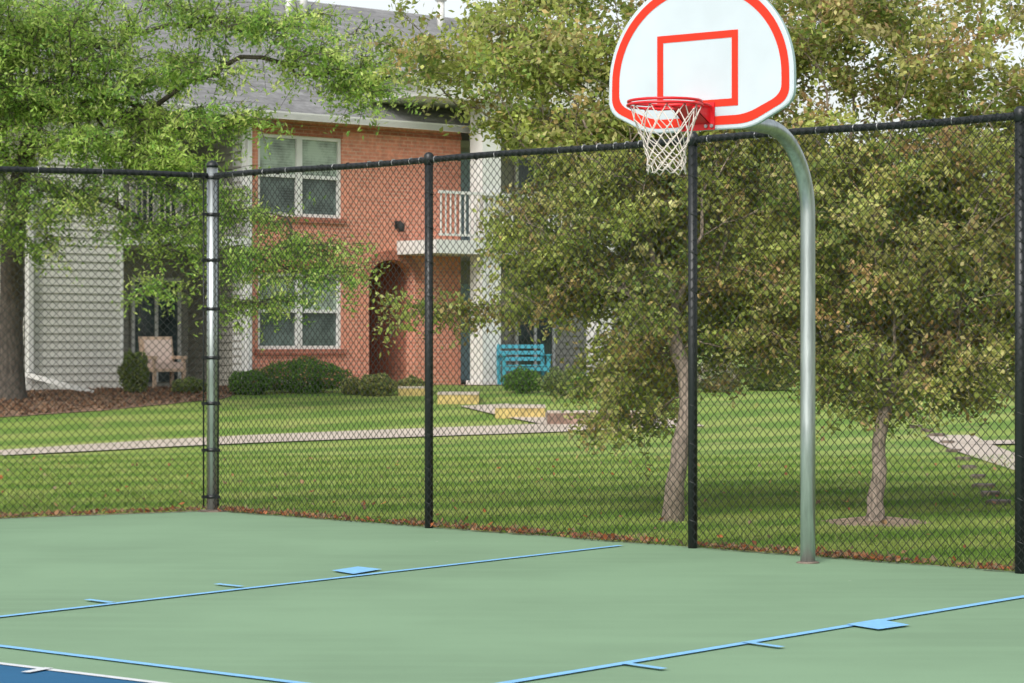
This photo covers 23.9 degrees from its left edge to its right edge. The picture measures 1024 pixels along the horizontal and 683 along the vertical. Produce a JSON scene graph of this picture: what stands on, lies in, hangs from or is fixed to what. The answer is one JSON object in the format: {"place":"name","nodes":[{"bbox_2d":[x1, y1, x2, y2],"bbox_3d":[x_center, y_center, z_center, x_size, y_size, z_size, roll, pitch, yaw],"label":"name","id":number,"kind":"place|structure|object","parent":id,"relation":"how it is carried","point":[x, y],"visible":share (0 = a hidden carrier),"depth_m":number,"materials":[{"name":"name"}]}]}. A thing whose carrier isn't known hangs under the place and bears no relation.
{"place":"outdoors","nodes":[
{"label":"outdoors","id":0,"kind":"place"},
{"bbox_2d":[0,418,703,454],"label":"sidewalk","id":1,"kind":"structure","parent":0,"point":[143,444],"depth_m":37.05,"materials":[{"name":"concrete"}]},
{"bbox_2d":[0,343,1014,560],"bbox_3d":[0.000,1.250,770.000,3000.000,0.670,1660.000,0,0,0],"label":"lawn","id":2,"kind":"structure","parent":0,"point":[129,420],"depth_m":37.24,"materials":[{"name":"green plant"}]},
{"bbox_2d":[7,510,196,517],"bbox_3d":[-8.063,1.574,19.494,12.104,0.001,0.349,0,0,-30],"label":"dirt strip","id":3,"kind":"object","parent":2,"relation":"on","point":[104,514],"visible":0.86,"depth_m":21.98,"materials":[{"name":"brown soil"}]},
{"bbox_2d":[0,383,337,417],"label":"mulch bed","id":4,"kind":"object","parent":2,"relation":"on","point":[12,412],"visible":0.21,"depth_m":41.99,"materials":[{"name":"brown plant"}]},
{"bbox_2d":[116,348,149,392],"bbox_3d":[-6.965,0.557,44.394,0.618,0.893,0.559,0,0,0],"label":"juniper shrub","id":5,"kind":"object","parent":4,"relation":"on","point":[144,369],"visible":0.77,"depth_m":44.27,"materials":[{"name":"green plant"}]},
{"bbox_2d":[138,337,186,387],"bbox_3d":[-6.696,0.410,46.218,0.700,1.010,0.770,0,0,-32],"label":"patio chair","id":6,"kind":"object","parent":4,"relation":"on","point":[163,362],"visible":0.56,"depth_m":46.26,"materials":[{"name":"beige wicker"}]},
{"bbox_2d":[171,376,206,392],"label":"boxwood shrub","id":7,"kind":"object","parent":4,"relation":"on","point":[192,381],"visible":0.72,"depth_m":44.07,"materials":[{"name":"green plant"}]},
{"bbox_2d":[0,0,428,399],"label":"honey locust tree","id":8,"kind":"object","parent":4,"relation":"on","point":[50,27],"visible":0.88,"depth_m":39.73,"materials":[{"name":"green plant"}]},
{"bbox_2d":[228,368,275,394],"bbox_3d":[-4.742,0.753,44.017,0.874,0.541,0.753,0,0,0],"label":"boxwood shrub","id":9,"kind":"object","parent":4,"relation":"on","point":[248,382],"visible":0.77,"depth_m":43.86,"materials":[{"name":"green plant"}]},
{"bbox_2d":[123,133,247,386],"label":"patio and balcony","id":10,"kind":"structure","parent":2,"relation":"on","point":[146,325],"depth_m":48.59,"materials":[{"name":"grey glass"}]},
{"bbox_2d":[16,95,469,392],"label":"gutters and downspouts","id":11,"kind":"object","parent":2,"relation":"on","point":[248,163],"visible":0.23,"depth_m":47.80,"materials":[{"name":"white metal"}]},
{"bbox_2d":[260,355,352,392],"bbox_3d":[-3.812,0.624,44.598,1.764,0.755,1.433,0,0,0],"label":"boxwood shrub","id":12,"kind":"object","parent":2,"relation":"on","point":[323,366],"visible":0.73,"depth_m":44.33,"materials":[{"name":"green plant"}]},
{"bbox_2d":[0,100,620,390],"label":"siding walls","id":13,"kind":"structure","parent":2,"relation":"on","point":[48,280],"depth_m":45.79,"materials":[{"name":"wood"}]},
{"bbox_2d":[340,376,359,394],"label":"bush","id":14,"kind":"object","parent":2,"relation":"on","point":[356,384],"depth_m":43.90,"materials":[{"name":"green plant"}]},
{"bbox_2d":[252,118,460,384],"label":"brick walls","id":15,"kind":"structure","parent":2,"relation":"on","point":[387,143],"depth_m":50.38,"materials":[{"name":"red brick"}]},
{"bbox_2d":[258,133,340,348],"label":"windows","id":16,"kind":"structure","parent":15,"relation":"attached to","point":[289,151],"depth_m":48.92,"materials":[{"name":"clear glass"}]},
{"bbox_2d":[395,220,404,231],"bbox_3d":[-2.333,-2.405,50.350,0.153,0.239,0.245,0,0,-41],"label":"wall lamp","id":17,"kind":"object","parent":15,"relation":"attached to","point":[398,226],"visible":0.74,"depth_m":50.28,"materials":[{"name":"grey metal"}]},
{"bbox_2d":[358,373,397,396],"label":"bush","id":18,"kind":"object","parent":2,"relation":"on","point":[384,392],"depth_m":43.52,"materials":[{"name":"green plant"}]},
{"bbox_2d":[397,374,424,392],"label":"ornamental grass","id":19,"kind":"object","parent":2,"relation":"on","point":[416,380],"depth_m":43.91,"materials":[{"name":"green plant"}]},
{"bbox_2d":[398,386,424,395],"bbox_3d":[-1.759,0.926,44.088,0.596,0.228,0.824,0,0,0],"label":"concrete step","id":20,"kind":"object","parent":2,"relation":"on","point":[416,389],"visible":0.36,"depth_m":43.69,"materials":[{"name":"yellow paint"}]},
{"bbox_2d":[437,392,478,403],"bbox_3d":[-0.936,1.020,42.490,0.722,0.258,1.030,0,0,0],"label":"concrete step","id":21,"kind":"object","parent":2,"relation":"on","point":[459,398],"visible":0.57,"depth_m":41.99,"materials":[{"name":"yellow paint"}]},
{"bbox_2d":[350,77,614,384],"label":"porch columns and balcony","id":22,"kind":"structure","parent":2,"relation":"on","point":[478,146],"depth_m":50.59,"materials":[{"name":"white"}]},
{"bbox_2d":[0,453,1014,570],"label":"grass","id":23,"kind":"structure","parent":2,"relation":"on","point":[851,539],"depth_m":24.44,"materials":[{"name":"green plant"}]},
{"bbox_2d":[0,456,1014,569],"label":"fallen leaves","id":24,"kind":"object","parent":2,"relation":"on","point":[743,546],"visible":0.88,"depth_m":19.97,"materials":[{"name":"brown plant"}]},
{"bbox_2d":[0,106,1023,573],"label":"chain link fence","id":25,"kind":"object","parent":2,"relation":"on","point":[212,176],"visible":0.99,"depth_m":19.31,"materials":[{"name":"black metal"}]},
{"bbox_2d":[495,404,545,418],"bbox_3d":[0.134,1.195,40.278,0.836,0.268,1.030,0,0,0],"label":"concrete step","id":26,"kind":"object","parent":2,"relation":"on","point":[516,409],"visible":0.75,"depth_m":39.78,"materials":[{"name":"yellow paint"}]},
{"bbox_2d":[500,366,542,393],"bbox_3d":[0.176,0.717,44.385,0.809,0.579,0.647,0,0,0],"label":"boxwood shrub","id":27,"kind":"object","parent":2,"relation":"on","point":[519,378],"visible":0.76,"depth_m":44.28,"materials":[{"name":"green plant"}]},
{"bbox_2d":[536,366,576,395],"bbox_3d":[0.845,0.736,43.684,0.847,0.606,0.734,0,0,0],"label":"boxwood shrub","id":28,"kind":"object","parent":2,"relation":"on","point":[551,378],"visible":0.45,"depth_m":43.56,"materials":[{"name":"green plant"}]},
{"bbox_2d":[566,371,598,398],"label":"boxwood shrub","id":29,"kind":"object","parent":2,"relation":"on","point":[576,384],"visible":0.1,"depth_m":43.03,"materials":[{"name":"green plant"}]},
{"bbox_2d":[336,0,840,522],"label":"crabapple tree","id":30,"kind":"object","parent":2,"relation":"on","point":[522,64],"visible":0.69,"depth_m":21.57,"materials":[{"name":"green plant"}]},
{"bbox_2d":[546,410,652,423],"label":"planter wall","id":31,"kind":"structure","parent":2,"relation":"on","point":[558,414],"depth_m":38.77,"materials":[{"name":"stone"}]},
{"bbox_2d":[227,510,1008,570],"bbox_3d":[2.384,1.577,17.590,14.115,0.001,0.391,0,0,44],"label":"dirt strip","id":32,"kind":"object","parent":2,"relation":"on","point":[595,539],"visible":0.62,"depth_m":19.44,"materials":[{"name":"brown soil"}]},
{"bbox_2d":[621,180,723,361],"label":"maple tree","id":33,"kind":"object","parent":2,"relation":"on","point":[645,243],"visible":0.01,"depth_m":72.71,"materials":[{"name":"green plant"}]},
{"bbox_2d":[697,355,740,391],"bbox_3d":[3.775,0.619,44.817,0.951,0.743,0.784,0,0,-26],"label":"hydrangea shrub","id":34,"kind":"object","parent":2,"relation":"on","point":[714,381],"visible":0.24,"depth_m":44.64,"materials":[{"name":"green plant"}]},
{"bbox_2d":[623,151,867,337],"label":"maple tree","id":35,"kind":"object","parent":2,"relation":"on","point":[788,183],"visible":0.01,"depth_m":79.74,"materials":[{"name":"green plant"}]},
{"bbox_2d":[622,121,896,369],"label":"tree","id":36,"kind":"object","parent":2,"relation":"on","point":[735,256],"visible":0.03,"depth_m":69.14,"materials":[{"name":"green plant"}]},
{"bbox_2d":[744,358,796,390],"bbox_3d":[4.864,0.624,45.383,1.123,0.713,1.024,0,0,0],"label":"boxwood shrub","id":37,"kind":"object","parent":2,"relation":"on","point":[751,379],"visible":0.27,"depth_m":45.14,"materials":[{"name":"green plant"}]},
{"bbox_2d":[796,363,862,391],"bbox_3d":[5.802,0.613,44.021,1.265,0.819,1.043,0,0,0],"label":"boxwood shrub","id":38,"kind":"object","parent":2,"relation":"on","point":[828,386],"visible":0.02,"depth_m":43.94,"materials":[{"name":"green plant"}]},
{"bbox_2d":[781,133,897,367],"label":"maple tree","id":39,"kind":"object","parent":2,"relation":"on","point":[852,197],"depth_m":83.04,"materials":[{"name":"green plant"}]},
{"bbox_2d":[719,0,1023,520],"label":"crabapple tree","id":40,"kind":"object","parent":2,"relation":"on","point":[887,24],"visible":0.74,"depth_m":20.98,"materials":[{"name":"green plant"}]},
{"bbox_2d":[818,516,932,526],"bbox_3d":[3.194,1.549,21.061,1.057,0.068,0.862,0,0,0],"label":"mulch ring","id":41,"kind":"object","parent":2,"relation":"on","point":[893,522],"visible":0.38,"depth_m":20.93,"materials":[{"name":"brown soil"}]},
{"bbox_2d":[843,152,1014,344],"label":"tree","id":42,"kind":"object","parent":2,"relation":"on","point":[927,280],"visible":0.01,"depth_m":71.11,"materials":[{"name":"green plant"}]},
{"bbox_2d":[910,425,1010,505],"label":"stepping stones","id":43,"kind":"object","parent":2,"relation":"on","point":[1004,501],"visible":0.59,"depth_m":27.85,"materials":[{"name":"grey stone"}]},
{"label":"mulch bed","id":44,"kind":"object","parent":2,"relation":"on","visible":0},
{"bbox_2d":[496,344,551,384],"bbox_3d":[0.240,0.495,50.554,1.060,0.880,0.650,0,0,-14],"label":"garden bench","id":45,"kind":"object","parent":44,"relation":"on","point":[541,346],"visible":0.66,"depth_m":50.71,"materials":[{"name":"teal paint"}]},
{"bbox_2d":[0,511,1023,682],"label":"sports court","id":46,"kind":"object","parent":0,"point":[497,621],"visible":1,"depth_m":14.16,"materials":[{"name":"green paint"}]},
{"bbox_2d":[0,664,148,682],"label":"blue court area","id":47,"kind":"object","parent":46,"relation":"on","point":[11,674],"depth_m":11.23,"materials":[{"name":"blue paint"}]},
{"bbox_2d":[0,545,1023,682],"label":"court lines","id":48,"kind":"object","parent":46,"relation":"on","point":[879,623],"visible":1,"depth_m":12.62,"materials":[{"name":"blue paint"}]},
{"bbox_2d":[609,0,818,563],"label":"basketball hoop","id":49,"kind":"object","parent":46,"relation":"on","point":[685,66],"visible":1,"depth_m":15.98,"materials":[{"name":"metal"}]},
{"bbox_2d":[462,404,585,427],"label":"sidewalk","id":50,"kind":"structure","parent":0,"point":[484,407],"depth_m":39.70,"materials":[{"name":"concrete"}]},
{"bbox_2d":[308,0,1023,337],"label":"sky","id":51,"kind":"structure","parent":0,"point":[429,5],"materials":[{"name":"white"}]},
{"bbox_2d":[928,435,1014,469],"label":"sidewalk","id":52,"kind":"structure","parent":0,"point":[985,448],"depth_m":34.82,"materials":[{"name":"concrete"}]},
{"bbox_2d":[955,440,1014,444],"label":"sidewalk","id":53,"kind":"structure","parent":0,"point":[992,442],"depth_m":36.05,"materials":[{"name":"concrete"}]},
{"bbox_3d":[-9.986,-1.610,53.495,23.957,5.650,9.200,0,0,-41],"label":"rear volume","id":54,"kind":"object","parent":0,"visible":0},
{"bbox_2d":[1,0,671,144],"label":"roof","id":55,"kind":"structure","parent":54,"relation":"on","point":[301,103],"depth_m":50.44,"materials":[{"name":"grey"}]}
]}

